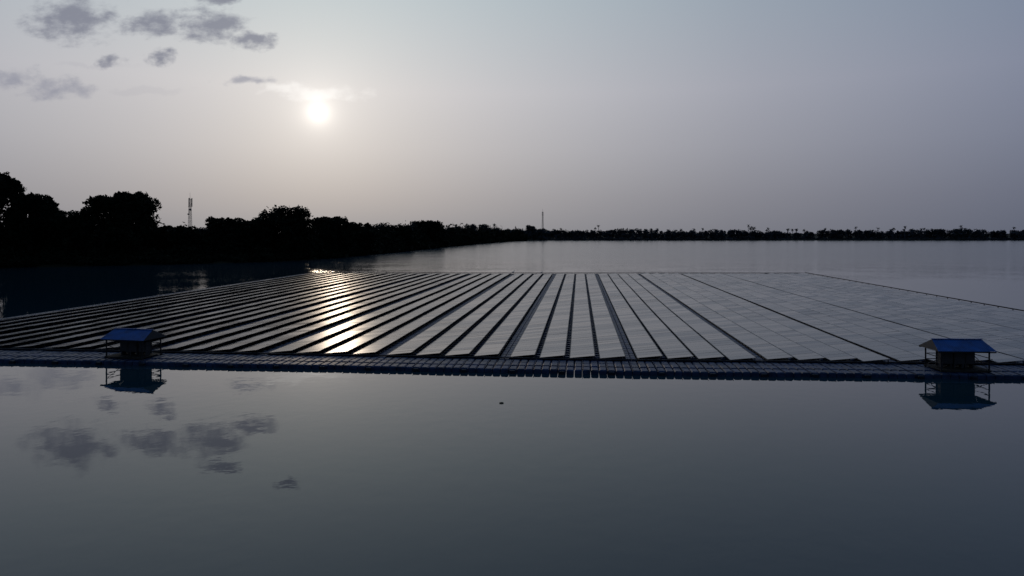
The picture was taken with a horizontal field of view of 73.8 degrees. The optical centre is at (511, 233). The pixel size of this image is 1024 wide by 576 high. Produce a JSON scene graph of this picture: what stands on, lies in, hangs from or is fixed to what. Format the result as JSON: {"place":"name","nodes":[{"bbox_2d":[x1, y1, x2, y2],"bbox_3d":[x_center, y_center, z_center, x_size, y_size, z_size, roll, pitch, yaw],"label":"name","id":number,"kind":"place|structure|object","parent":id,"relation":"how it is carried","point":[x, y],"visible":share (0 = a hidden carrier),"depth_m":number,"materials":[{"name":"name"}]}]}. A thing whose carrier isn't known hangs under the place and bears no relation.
{"place":"outdoors","nodes":[
{"label":"outdoors","id":0,"kind":"place"},
{"bbox_2d":[0,240,1023,575],"bbox_3d":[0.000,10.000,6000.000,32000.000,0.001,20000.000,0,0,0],"label":"lake water","id":1,"kind":"structure","parent":0,"point":[144,470],"depth_m":30.55,"materials":[{"name":"grey liquid"}]},
{"bbox_2d":[0,272,1023,379],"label":"floating solar panel array","id":2,"kind":"object","parent":1,"relation":"on","point":[764,324],"visible":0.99,"depth_m":69.49,"materials":[{"name":"glass"}]},
{"bbox_2d":[100,328,166,359],"bbox_3d":[-29.698,8.750,53.600,3.960,2.500,2.560,0,0,13],"label":"equipment shelter","id":3,"kind":"object","parent":2,"relation":"on","point":[135,343],"visible":0.97,"depth_m":53.24,"materials":[{"name":"blue metal"}]},
{"bbox_2d":[918,338,996,371],"bbox_3d":[31.606,8.750,48.500,3.960,2.500,2.560,0,0,3],"label":"equipment shelter","id":4,"kind":"object","parent":2,"relation":"on","point":[955,354],"visible":1,"depth_m":48.20,"materials":[{"name":"blue metal"}]},
{"bbox_2d":[0,234,1023,267],"bbox_3d":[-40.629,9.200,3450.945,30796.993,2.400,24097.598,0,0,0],"label":"lake bank terrain","id":5,"kind":"structure","parent":0,"point":[67,265],"depth_m":943.16,"materials":[{"name":"black soil"}]},
{"bbox_2d":[0,171,26,226],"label":"broadleaf tree","id":6,"kind":"object","parent":5,"relation":"on","point":[10,187],"visible":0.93,"depth_m":203.58,"materials":[{"name":"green plant"}]},
{"bbox_2d":[4,192,58,253],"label":"broadleaf tree","id":7,"kind":"object","parent":5,"relation":"on","point":[36,206],"visible":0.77,"depth_m":205.36,"materials":[{"name":"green plant"}]},
{"bbox_2d":[31,209,99,255],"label":"broadleaf tree","id":8,"kind":"object","parent":5,"relation":"on","point":[63,225],"visible":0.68,"depth_m":211.82,"materials":[{"name":"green plant"}]},
{"bbox_2d":[71,194,133,252],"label":"broadleaf tree","id":9,"kind":"object","parent":5,"relation":"on","point":[108,209],"visible":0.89,"depth_m":214.08,"materials":[{"name":"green plant"}]},
{"bbox_2d":[104,191,161,249],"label":"broadleaf tree","id":10,"kind":"object","parent":5,"relation":"on","point":[143,208],"visible":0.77,"depth_m":218.50,"materials":[{"name":"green plant"}]},
{"bbox_2d":[145,225,200,250],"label":"broadleaf tree","id":11,"kind":"object","parent":5,"relation":"on","point":[181,235],"visible":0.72,"depth_m":229.45,"materials":[{"name":"green plant"}]},
{"bbox_2d":[187,198,191,225],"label":"cell tower","id":12,"kind":"structure","parent":5,"relation":"on","point":[189,207],"depth_m":329.47,"materials":[{"name":"metal"}]},
{"bbox_2d":[197,216,253,254],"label":"broadleaf tree","id":13,"kind":"object","parent":5,"relation":"on","point":[233,234],"visible":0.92,"depth_m":236.06,"materials":[{"name":"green plant"}]},
{"bbox_2d":[243,218,272,248],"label":"broadleaf tree","id":14,"kind":"object","parent":5,"relation":"on","point":[257,226],"visible":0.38,"depth_m":244.19,"materials":[{"name":"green plant"}]},
{"bbox_2d":[0,214,530,267],"bbox_3d":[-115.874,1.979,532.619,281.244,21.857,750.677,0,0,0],"label":"shore bushes","id":15,"kind":"object","parent":5,"relation":"on","point":[13,253],"visible":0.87,"depth_m":234.66,"materials":[{"name":"green plant"}]},
{"bbox_2d":[253,205,316,251],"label":"broadleaf tree","id":16,"kind":"object","parent":5,"relation":"on","point":[289,224],"visible":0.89,"depth_m":248.87,"materials":[{"name":"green plant"}]},
{"bbox_2d":[311,216,355,248],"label":"broadleaf tree","id":17,"kind":"object","parent":5,"relation":"on","point":[329,227],"visible":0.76,"depth_m":278.15,"materials":[{"name":"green plant"}]},
{"bbox_2d":[351,222,377,249],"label":"broadleaf tree","id":18,"kind":"object","parent":5,"relation":"on","point":[366,233],"visible":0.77,"depth_m":308.99,"materials":[{"name":"green plant"}]},
{"bbox_2d":[198,223,547,239],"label":"distant trees on bank","id":19,"kind":"object","parent":5,"relation":"on","point":[540,235],"visible":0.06,"depth_m":927.06,"materials":[{"name":"black plant"}]},
{"bbox_2d":[387,224,414,245],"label":"broadleaf tree","id":20,"kind":"object","parent":5,"relation":"on","point":[407,233],"visible":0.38,"depth_m":378.86,"materials":[{"name":"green plant"}]},
{"bbox_2d":[410,220,445,243],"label":"broadleaf tree","id":21,"kind":"object","parent":5,"relation":"on","point":[436,229],"visible":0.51,"depth_m":450.80,"materials":[{"name":"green plant"}]},
{"bbox_2d":[446,223,1015,238],"bbox_3d":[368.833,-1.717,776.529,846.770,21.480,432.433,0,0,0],"label":"distant palm trees","id":22,"kind":"object","parent":5,"relation":"on","point":[751,228],"visible":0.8,"depth_m":970.51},
{"bbox_2d":[521,228,1023,239],"bbox_3d":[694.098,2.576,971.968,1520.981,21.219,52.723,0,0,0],"label":"distant tree line","id":23,"kind":"object","parent":5,"relation":"on","point":[716,234],"visible":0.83,"depth_m":965.71,"materials":[{"name":"black plant"}]},
{"bbox_2d":[0,0,1023,233],"label":"sky","id":24,"kind":"structure","parent":0,"point":[813,116],"materials":[{"name":"grey"}]}
]}

